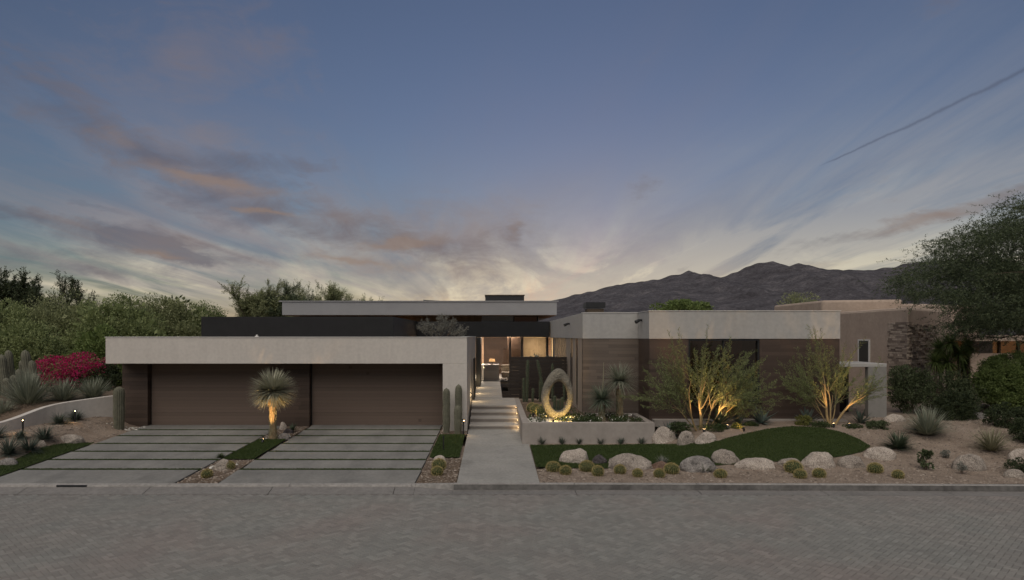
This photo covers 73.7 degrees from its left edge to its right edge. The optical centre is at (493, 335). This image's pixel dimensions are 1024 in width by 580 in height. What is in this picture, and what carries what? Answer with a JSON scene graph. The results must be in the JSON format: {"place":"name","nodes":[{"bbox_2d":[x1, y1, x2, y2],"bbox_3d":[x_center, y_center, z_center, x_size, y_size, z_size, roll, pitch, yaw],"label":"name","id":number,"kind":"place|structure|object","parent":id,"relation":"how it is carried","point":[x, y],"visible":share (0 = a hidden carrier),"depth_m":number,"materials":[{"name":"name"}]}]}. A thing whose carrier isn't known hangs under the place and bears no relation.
{"place":"outdoors","nodes":[
{"label":"outdoors","id":0,"kind":"place"},
{"bbox_2d":[0,442,93,475],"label":"lawn","id":1,"kind":"structure","parent":0,"point":[49,449],"depth_m":20.75,"materials":[{"name":"green plant"}]},
{"bbox_2d":[15,270,101,309],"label":"dark tree","id":2,"kind":"object","parent":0,"point":[76,286],"visible":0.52,"depth_m":46.98,"materials":[{"name":"green plant"}]},
{"bbox_2d":[0,425,279,482],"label":"driveway","id":3,"kind":"structure","parent":0,"point":[97,476],"depth_m":20.50,"materials":[{"name":"concrete"}]},
{"bbox_2d":[177,426,466,482],"bbox_3d":[-4.520,3.608,21.700,7.120,0.267,8.900,0,0,0],"label":"planting strip","id":4,"kind":"object","parent":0,"point":[218,474],"visible":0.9,"depth_m":18.37,"materials":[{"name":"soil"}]},
{"bbox_2d":[222,438,285,458],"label":"lawn","id":5,"kind":"structure","parent":4,"relation":"on","point":[258,451],"depth_m":21.38,"materials":[{"name":"green plant"}]},
{"bbox_2d":[247,367,297,439],"bbox_3d":[-7.571,2.347,23.398,1.882,2.583,1.864,0,0,0],"label":"tree yucca","id":6,"kind":"object","parent":4,"relation":"on","point":[274,396],"visible":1,"depth_m":23.20,"materials":[{"name":"plant"}]},
{"bbox_2d":[442,388,450,432],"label":"column cactus","id":7,"kind":"object","parent":4,"relation":"on","point":[446,409],"depth_m":24.61,"materials":[{"name":"plant"}]},
{"bbox_2d":[454,405,461,433],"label":"column cactus","id":8,"kind":"object","parent":4,"relation":"on","point":[457,419],"depth_m":24.36,"materials":[{"name":"plant"}]},
{"bbox_2d":[454,384,462,431],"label":"column cactus","id":9,"kind":"object","parent":4,"relation":"on","point":[458,394],"depth_m":24.76,"materials":[{"name":"plant"}]},
{"bbox_2d":[273,278,384,300],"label":"background tree","id":10,"kind":"object","parent":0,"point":[334,294],"visible":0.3,"depth_m":51.87,"materials":[{"name":"green plant"}]},
{"bbox_2d":[220,425,441,482],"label":"driveway","id":11,"kind":"structure","parent":0,"point":[324,476],"depth_m":20.36,"materials":[{"name":"concrete"}]},
{"bbox_2d":[430,434,464,456],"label":"grass","id":12,"kind":"structure","parent":0,"point":[448,450],"depth_m":22.09,"materials":[{"name":"green plant"}]},
{"bbox_2d":[471,381,515,404],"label":"entry path","id":13,"kind":"structure","parent":0,"point":[488,391],"depth_m":32.61,"materials":[{"name":"concrete"}]},
{"bbox_2d":[502,357,566,399],"bbox_3d":[1.890,1.968,31.580,2.980,1.983,0.160,0,0,0],"label":"screen fence","id":14,"kind":"object","parent":13,"relation":"on","point":[517,374],"visible":0.78,"depth_m":31.50,"materials":[{"name":"black metal"}]},
{"bbox_2d":[0,494,1023,579],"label":"street","id":15,"kind":"structure","parent":0,"point":[414,537],"depth_m":13.09,"materials":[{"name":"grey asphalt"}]},
{"bbox_2d":[0,384,1023,483],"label":"gravel yard","id":16,"kind":"structure","parent":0,"point":[935,445],"depth_m":20.23,"materials":[{"name":"beige gravel"}]},
{"bbox_2d":[0,433,32,457],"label":"grassy tuft","id":17,"kind":"object","parent":16,"relation":"on","point":[7,449],"visible":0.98,"depth_m":20.23,"materials":[{"name":"green plant"}]},
{"bbox_2d":[15,435,46,453],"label":"grassy tuft","id":18,"kind":"object","parent":16,"relation":"on","point":[29,447],"visible":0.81,"depth_m":20.77,"materials":[{"name":"green plant"}]},
{"bbox_2d":[0,266,70,318],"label":"dark tree","id":19,"kind":"object","parent":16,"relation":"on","point":[21,290],"visible":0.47,"depth_m":44.78,"materials":[{"name":"green plant"}]},
{"bbox_2d":[26,425,62,440],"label":"grassy tuft","id":20,"kind":"object","parent":16,"relation":"on","point":[42,435],"visible":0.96,"depth_m":21.78,"materials":[{"name":"green plant"}]},
{"bbox_2d":[0,395,112,431],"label":"retaining wall","id":21,"kind":"structure","parent":16,"relation":"on","point":[96,407],"depth_m":24.53,"materials":[{"name":"paint"}]},
{"bbox_2d":[0,386,121,420],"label":"planting bed","id":22,"kind":"object","parent":16,"relation":"on","point":[17,411],"visible":0.07,"depth_m":24.31,"materials":[{"name":"soil"}]},
{"bbox_2d":[0,350,39,397],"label":"branching cactus","id":23,"kind":"object","parent":22,"relation":"on","point":[7,368],"visible":0.45,"depth_m":27.43,"materials":[{"name":"green plant"}]},
{"bbox_2d":[0,297,47,341],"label":"hedge tree","id":24,"kind":"object","parent":22,"relation":"on","point":[15,312],"visible":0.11,"depth_m":36.72,"materials":[{"name":"green plant"}]},
{"bbox_2d":[0,316,70,385],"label":"hedge tree","id":25,"kind":"object","parent":22,"relation":"on","point":[17,340],"visible":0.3,"depth_m":33.03,"materials":[{"name":"green plant"}]},
{"bbox_2d":[0,368,72,407],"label":"spiky yucca","id":26,"kind":"object","parent":22,"relation":"on","point":[26,391],"visible":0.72,"depth_m":24.61,"materials":[{"name":"green plant"}]},
{"bbox_2d":[5,286,90,350],"bbox_3d":[-24.261,1.029,38.010,6.540,7.552,3.822,0,0,0],"label":"hedge tree","id":27,"kind":"object","parent":22,"relation":"on","point":[55,317],"visible":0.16,"depth_m":37.27,"materials":[{"name":"green plant"}]},
{"bbox_2d":[35,377,87,401],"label":"spiky yucca","id":28,"kind":"object","parent":22,"relation":"on","point":[67,394],"visible":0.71,"depth_m":25.42,"materials":[{"name":"green plant"}]},
{"bbox_2d":[35,351,108,388],"bbox_3d":[-19.130,1.636,31.007,4.418,1.870,2.853,0,0,0],"label":"magenta bush","id":29,"kind":"object","parent":22,"relation":"on","point":[75,371],"visible":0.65,"depth_m":30.46,"materials":[{"name":"pink plant"}]},
{"bbox_2d":[46,374,117,391],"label":"dark shrub","id":30,"kind":"object","parent":22,"relation":"on","point":[92,378],"visible":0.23,"depth_m":30.16,"materials":[{"name":"green plant"}]},
{"bbox_2d":[58,322,121,385],"bbox_3d":[-19.333,1.873,33.503,4.509,5.109,2.629,0,0,0],"label":"hedge tree","id":31,"kind":"object","parent":22,"relation":"on","point":[94,342],"visible":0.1,"depth_m":33.02,"materials":[{"name":"green plant"}]},
{"bbox_2d":[75,375,115,398],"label":"spiky yucca","id":32,"kind":"object","parent":22,"relation":"on","point":[93,391],"visible":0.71,"depth_m":26.22,"materials":[{"name":"green plant"}]},
{"bbox_2d":[87,361,121,388],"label":"dark shrub","id":33,"kind":"object","parent":22,"relation":"on","point":[112,372],"visible":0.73,"depth_m":30.70,"materials":[{"name":"green plant"}]},
{"bbox_2d":[56,290,173,352],"bbox_3d":[-20.474,0.990,37.066,6.312,7.003,4.025,0,0,0],"label":"hedge tree","id":34,"kind":"object","parent":22,"relation":"on","point":[122,320],"visible":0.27,"depth_m":36.48,"materials":[{"name":"green plant"}]},
{"bbox_2d":[130,293,206,336],"bbox_3d":[-18.749,1.215,38.998,6.447,7.489,3.786,0,0,0],"label":"hedge tree","id":35,"kind":"object","parent":22,"relation":"on","point":[169,313],"visible":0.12,"depth_m":38.59,"materials":[{"name":"green plant"}]},
{"bbox_2d":[60,434,85,443],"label":"boulder","id":36,"kind":"object","parent":16,"relation":"on","point":[72,438],"visible":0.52,"depth_m":22.51,"materials":[{"name":"stone"}]},
{"bbox_2d":[112,386,125,429],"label":"column cactus","id":37,"kind":"object","parent":16,"relation":"on","point":[119,412],"depth_m":25.18,"materials":[{"name":"plant"}]},
{"bbox_2d":[171,299,227,336],"bbox_3d":[-17.410,1.309,40.033,5.245,6.863,3.281,0,0,0],"label":"hedge tree","id":38,"kind":"object","parent":16,"relation":"on","point":[204,308],"visible":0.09,"depth_m":39.72,"materials":[{"name":"green plant"}]},
{"bbox_2d":[0,483,452,493],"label":"rolled kerb","id":39,"kind":"structure","parent":16,"relation":"on","point":[447,486],"depth_m":17.07,"materials":[{"name":"concrete"}]},
{"bbox_2d":[21,429,439,469],"bbox_3d":[-7.685,3.597,22.065,11.370,0.200,6.660,0,0,0],"label":"turf joint","id":40,"kind":"object","parent":16,"relation":"on","point":[234,451],"visible":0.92,"depth_m":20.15,"materials":[{"name":"green plant"}]},
{"bbox_2d":[217,275,293,316],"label":"background tree","id":41,"kind":"object","parent":16,"relation":"on","point":[247,305],"visible":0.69,"depth_m":44.70,"materials":[{"name":"green plant"}]},
{"bbox_2d":[262,279,316,316],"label":"background tree","id":42,"kind":"object","parent":16,"relation":"on","point":[294,297],"visible":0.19,"depth_m":45.30,"materials":[{"name":"green plant"}]},
{"bbox_2d":[469,407,518,428],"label":"step risers","id":43,"kind":"object","parent":16,"relation":"on","point":[493,420],"visible":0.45,"depth_m":26.28,"materials":[{"name":"concrete"}]},
{"bbox_2d":[469,403,518,426],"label":"entry steps","id":44,"kind":"structure","parent":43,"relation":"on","point":[494,424],"depth_m":26.69,"materials":[{"name":"concrete"}]},
{"bbox_2d":[106,295,886,436],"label":"house","id":45,"kind":"structure","parent":16,"relation":"on","point":[366,362],"depth_m":26.20,"materials":[{"name":"paint"}]},
{"bbox_2d":[152,364,270,424],"bbox_3d":[-10.905,2.249,26.450,4.650,2.422,0.060,0,0,0],"label":"garage door","id":46,"kind":"structure","parent":45,"relation":"in","point":[182,394],"depth_m":26.42,"materials":[{"name":"brown wood"}]},
{"bbox_2d":[312,364,442,424],"bbox_3d":[-4.470,2.249,26.450,5.100,2.422,0.060,0,0,0],"label":"garage door","id":47,"kind":"structure","parent":45,"relation":"in","point":[342,394],"depth_m":26.42,"materials":[{"name":"brown wood"}]},
{"bbox_2d":[416,311,468,336],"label":"silver shrub","id":48,"kind":"object","parent":45,"relation":"on","point":[442,328],"visible":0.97,"depth_m":33.11,"materials":[{"name":"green plant"}]},
{"bbox_2d":[482,337,548,381],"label":"entry window","id":49,"kind":"structure","parent":45,"relation":"in","point":[498,351],"depth_m":41.50,"materials":[{"name":"clear glass"}]},
{"bbox_2d":[513,316,537,321],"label":"clerestory window","id":50,"kind":"structure","parent":45,"relation":"in","point":[515,318],"depth_m":42.30,"materials":[{"name":"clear glass"}]},
{"bbox_2d":[687,339,762,402],"bbox_3d":[8.150,1.239,24.260,2.700,2.243,0.360,0,0,0],"label":"picture window","id":51,"kind":"structure","parent":45,"relation":"in","point":[737,346],"depth_m":24.30,"materials":[{"name":"black glass"}]},
{"bbox_2d":[840,367,848,411],"bbox_3d":[12.885,2.045,26.025,1.230,1.831,0.150,0,0,0],"label":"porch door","id":52,"kind":"structure","parent":45,"relation":"in","point":[845,402],"depth_m":26.00,"materials":[{"name":"glass"}]},
{"bbox_2d":[457,429,539,482],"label":"walkway","id":53,"kind":"structure","parent":16,"relation":"on","point":[497,455],"depth_m":20.07,"materials":[{"name":"concrete"}]},
{"bbox_2d":[559,448,588,463],"bbox_3d":[2.328,3.520,19.816,0.891,0.539,0.579,0,0,0],"label":"boulder","id":54,"kind":"object","parent":16,"relation":"on","point":[578,455],"visible":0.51,"depth_m":19.62,"materials":[{"name":"stone"}]},
{"bbox_2d":[514,398,654,444],"bbox_3d":[3.145,3.295,27.025,4.390,0.830,8.850,0,0,0],"label":"raised planter","id":55,"kind":"object","parent":16,"relation":"on","point":[587,432],"visible":0.68,"depth_m":22.60,"materials":[{"name":"paint"}]},
{"bbox_2d":[541,368,572,418],"bbox_3d":[2.238,2.030,24.001,1.132,1.763,0.449,0,0,0],"label":"ring sculpture","id":56,"kind":"object","parent":55,"relation":"on","point":[557,374],"visible":0.99,"depth_m":23.84,"materials":[{"name":"stone"}]},
{"bbox_2d":[528,406,642,421],"bbox_3d":[3.149,2.896,24.927,3.919,0.326,4.164,0,0,0],"label":"ground cover","id":57,"kind":"object","parent":55,"relation":"on","point":[591,417],"visible":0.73,"depth_m":23.40,"materials":[{"name":"green plant"}]},
{"bbox_2d":[582,363,619,420],"bbox_3d":[3.811,2.004,24.004,1.525,2.144,1.466,0,0,0],"label":"tree yucca","id":58,"kind":"object","parent":55,"relation":"in","point":[601,396],"visible":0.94,"depth_m":23.89,"materials":[{"name":"plant"}]},
{"bbox_2d":[602,359,638,416],"bbox_3d":[4.485,1.935,24.298,1.620,2.247,1.651,0,0,0],"label":"tree yucca","id":59,"kind":"object","parent":55,"relation":"in","point":[619,377],"visible":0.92,"depth_m":24.19,"materials":[{"name":"plant"}]},
{"bbox_2d":[608,453,652,469],"bbox_3d":[3.813,3.547,19.118,1.273,0.494,0.770,0,0,0],"label":"boulder","id":60,"kind":"object","parent":16,"relation":"on","point":[629,461],"visible":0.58,"depth_m":18.89,"materials":[{"name":"stone"}]},
{"bbox_2d":[652,426,676,443],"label":"boulder","id":61,"kind":"object","parent":16,"relation":"on","point":[662,434],"visible":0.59,"depth_m":22.46,"materials":[{"name":"stone"}]},
{"bbox_2d":[663,462,679,474],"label":"barrel cactus","id":62,"kind":"object","parent":16,"relation":"on","point":[672,468],"visible":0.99,"depth_m":18.29,"materials":[{"name":"green plant"}]},
{"bbox_2d":[668,421,693,435],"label":"shrub","id":63,"kind":"object","parent":16,"relation":"on","point":[674,425],"visible":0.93,"depth_m":22.50,"materials":[{"name":"green plant"}]},
{"bbox_2d":[677,431,695,445],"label":"boulder","id":64,"kind":"object","parent":16,"relation":"on","point":[686,437],"visible":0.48,"depth_m":21.57,"materials":[{"name":"stone"}]},
{"bbox_2d":[678,455,716,472],"bbox_3d":[5.598,3.542,18.752,1.066,0.488,0.666,0,0,0],"label":"boulder","id":65,"kind":"object","parent":16,"relation":"on","point":[693,463],"visible":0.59,"depth_m":18.53,"materials":[{"name":"grey stone"}]},
{"bbox_2d":[619,324,780,430],"bbox_3d":[6.976,1.421,22.870,5.488,3.667,3.819,0,0,0],"label":"feathery tree","id":66,"kind":"object","parent":16,"relation":"on","point":[738,400],"visible":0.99,"depth_m":22.79,"materials":[{"name":"green plant"}]},
{"bbox_2d":[694,432,716,443],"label":"boulder","id":67,"kind":"object","parent":16,"relation":"on","point":[705,437],"visible":0.6,"depth_m":21.32,"materials":[{"name":"stone"}]},
{"bbox_2d":[696,423,729,431],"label":"shrub","id":68,"kind":"object","parent":16,"relation":"on","point":[718,427],"visible":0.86,"depth_m":22.32,"materials":[{"name":"green plant"}]},
{"bbox_2d":[711,449,739,464],"bbox_3d":[6.650,3.507,19.570,0.809,0.508,0.509,0,0,0],"label":"boulder","id":69,"kind":"object","parent":16,"relation":"on","point":[723,456],"visible":0.71,"depth_m":19.41,"materials":[{"name":"stone"}]},
{"bbox_2d":[734,458,775,469],"bbox_3d":[7.309,3.595,19.115,1.136,0.346,0.732,0,0,0],"label":"boulder","id":70,"kind":"object","parent":16,"relation":"on","point":[756,464],"visible":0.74,"depth_m":18.87,"materials":[{"name":"stone"}]},
{"bbox_2d":[744,407,776,423],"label":"agave","id":71,"kind":"object","parent":16,"relation":"on","point":[758,417],"visible":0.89,"depth_m":23.23,"materials":[{"name":"green plant"}]},
{"bbox_2d":[782,459,803,473],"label":"barrel cactus","id":72,"kind":"object","parent":16,"relation":"on","point":[792,465],"visible":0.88,"depth_m":18.39,"materials":[{"name":"green plant"}]},
{"bbox_2d":[801,452,835,468],"bbox_3d":[9.118,3.511,19.161,1.000,0.533,0.603,0,0,0],"label":"boulder","id":73,"kind":"object","parent":16,"relation":"on","point":[824,460],"visible":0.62,"depth_m":18.95,"materials":[{"name":"stone"}]},
{"bbox_2d":[767,324,890,424],"bbox_3d":[11.179,1.351,23.182,4.076,3.497,2.644,0,0,0],"label":"feathery tree","id":74,"kind":"object","parent":16,"relation":"on","point":[838,382],"visible":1,"depth_m":23.05,"materials":[{"name":"green plant"}]},
{"bbox_2d":[837,455,865,468],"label":"boulder","id":75,"kind":"object","parent":16,"relation":"on","point":[850,461],"visible":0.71,"depth_m":18.95,"materials":[{"name":"stone"}]},
{"bbox_2d":[866,462,883,472],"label":"barrel cactus","id":76,"kind":"object","parent":16,"relation":"on","point":[874,467],"visible":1,"depth_m":18.40,"materials":[{"name":"green plant"}]},
{"bbox_2d":[774,299,976,402],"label":"adobe house","id":77,"kind":"structure","parent":16,"relation":"on","point":[887,333],"depth_m":31.66,"materials":[{"name":"paint"}]},
{"bbox_2d":[858,339,869,361],"bbox_3d":[17.652,0.760,32.495,0.100,1.174,1.030,0,0,1],"label":"window","id":78,"kind":"structure","parent":77,"relation":"in","point":[864,351],"depth_m":32.41,"materials":[{"name":"glass"}]},
{"bbox_2d":[865,419,890,429],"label":"shrub","id":79,"kind":"object","parent":16,"relation":"on","point":[878,424],"visible":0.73,"depth_m":22.17,"materials":[{"name":"green plant"}]},
{"bbox_2d":[863,447,895,460],"bbox_3d":[11.234,3.452,19.839,0.913,0.432,0.542,0,0,0],"label":"boulder","id":80,"kind":"object","parent":16,"relation":"on","point":[882,453],"visible":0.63,"depth_m":19.69,"materials":[{"name":"stone"}]},
{"bbox_2d":[876,429,922,451],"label":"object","id":81,"kind":"object","parent":16,"relation":"on","point":[899,442],"depth_m":20.35,"materials":[{"name":"green plant"}]},
{"bbox_2d":[887,364,937,413],"bbox_3d":[15.618,2.036,25.606,1.778,2.009,1.360,0,0,0],"label":"dark shrub","id":82,"kind":"object","parent":16,"relation":"on","point":[900,389],"visible":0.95,"depth_m":25.41,"materials":[{"name":"green plant"}]},
{"bbox_2d":[916,449,934,469],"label":"low shrub","id":83,"kind":"object","parent":16,"relation":"on","point":[926,455],"visible":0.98,"depth_m":18.80,"materials":[{"name":"green plant"}]},
{"bbox_2d":[892,406,963,434],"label":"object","id":84,"kind":"object","parent":16,"relation":"on","point":[929,425],"depth_m":21.34,"materials":[{"name":"green plant"}]},
{"bbox_2d":[860,189,1023,356],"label":"mesquite tree","id":85,"kind":"object","parent":16,"relation":"on","point":[1004,285],"visible":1,"depth_m":24.29,"materials":[{"name":"green plant"}]},
{"bbox_2d":[923,331,981,405],"bbox_3d":[17.888,1.396,26.633,2.606,3.330,1.920,0,0,0],"label":"yucca cluster","id":86,"kind":"object","parent":16,"relation":"on","point":[939,356],"visible":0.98,"depth_m":26.38,"materials":[{"name":"green plant"}]},
{"bbox_2d":[917,369,989,413],"bbox_3d":[16.810,2.354,25.176,2.439,2.297,1.803,0,0,0],"label":"dark shrub","id":87,"kind":"object","parent":16,"relation":"on","point":[963,384],"visible":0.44,"depth_m":25.09,"materials":[{"name":"green plant"}]},
{"bbox_2d":[932,389,981,420],"bbox_3d":[16.423,2.660,24.165,1.597,1.588,1.237,0,0,0],"label":"dark shrub","id":88,"kind":"object","parent":16,"relation":"on","point":[949,403],"visible":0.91,"depth_m":24.00,"materials":[{"name":"green plant"}]},
{"bbox_2d":[951,454,986,471],"bbox_3d":[13.088,3.521,18.787,0.911,0.553,0.554,0,0,0],"label":"boulder","id":89,"kind":"object","parent":16,"relation":"on","point":[972,462],"visible":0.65,"depth_m":18.63,"materials":[{"name":"stone"}]},
{"bbox_2d":[954,335,1023,387],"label":"house","id":90,"kind":"structure","parent":16,"relation":"on","point":[1009,347],"depth_m":38.12,"materials":[{"name":"beige paint"}]},
{"bbox_2d":[972,341,1023,352],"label":"window","id":91,"kind":"structure","parent":90,"relation":"in","point":[1009,346],"depth_m":38.12,"materials":[{"name":"glass"}]},
{"bbox_2d":[961,424,1018,450],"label":"desert shrub","id":92,"kind":"object","parent":16,"relation":"on","point":[989,444],"depth_m":20.20,"materials":[{"name":"plant"}]},
{"bbox_2d":[968,350,1023,415],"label":"trimmed hedge","id":93,"kind":"object","parent":16,"relation":"on","point":[1000,378],"visible":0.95,"depth_m":24.66,"materials":[{"name":"green plant"}]},
{"bbox_2d":[982,401,1023,428],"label":"rounded shrub","id":94,"kind":"object","parent":16,"relation":"on","point":[1004,415],"visible":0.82,"depth_m":22.50,"materials":[{"name":"green plant"}]},
{"bbox_2d":[1002,457,1023,472],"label":"shrub","id":95,"kind":"object","parent":16,"relation":"on","point":[1015,462],"visible":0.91,"depth_m":18.39,"materials":[{"name":"green plant"}]},
{"bbox_2d":[1003,469,1023,477],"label":"boulder","id":96,"kind":"object","parent":16,"relation":"on","point":[1013,473],"visible":0.86,"depth_m":17.89,"materials":[{"name":"stone"}]},
{"bbox_2d":[1006,417,1023,442],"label":"rounded shrub","id":97,"kind":"object","parent":16,"relation":"on","point":[1016,431],"visible":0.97,"depth_m":20.93,"materials":[{"name":"green plant"}]},
{"bbox_2d":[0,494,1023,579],"bbox_3d":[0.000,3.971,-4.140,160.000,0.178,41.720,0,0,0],"label":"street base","id":98,"kind":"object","parent":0,"point":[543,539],"depth_m":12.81,"materials":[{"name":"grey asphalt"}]},
{"bbox_2d":[0,487,1023,495],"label":"gutter","id":99,"kind":"object","parent":98,"relation":"on","point":[216,491],"visible":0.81,"depth_m":16.79,"materials":[{"name":"concrete"}]},
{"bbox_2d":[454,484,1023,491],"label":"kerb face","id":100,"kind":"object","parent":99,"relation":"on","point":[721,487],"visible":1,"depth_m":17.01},
{"bbox_2d":[453,483,1023,493],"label":"kerb","id":101,"kind":"structure","parent":98,"relation":"on","point":[768,484],"depth_m":17.05,"materials":[{"name":"concrete"}]},
{"bbox_2d":[0,0,1023,319],"label":"sky","id":102,"kind":"structure","parent":0,"point":[396,150],"materials":[{"name":"blue"}]},
{"bbox_2d":[648,299,713,309],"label":"tree","id":103,"kind":"object","parent":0,"point":[682,304],"visible":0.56,"depth_m":51.19,"materials":[{"name":"green plant"}]},
{"bbox_2d":[530,425,870,467],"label":"lawn","id":104,"kind":"structure","parent":0,"point":[791,455],"depth_m":20.80,"materials":[{"name":"green plant"}]},
{"bbox_2d":[538,260,1023,334],"bbox_3d":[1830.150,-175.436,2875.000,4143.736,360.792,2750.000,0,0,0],"label":"mountains","id":105,"kind":"structure","parent":0,"point":[763,286],"depth_m":2600.38,"materials":[{"name":"stone"}]},
{"bbox_2d":[776,291,820,304],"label":"tree","id":106,"kind":"object","parent":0,"point":[794,301],"visible":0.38,"depth_m":54.68,"materials":[{"name":"green plant"}]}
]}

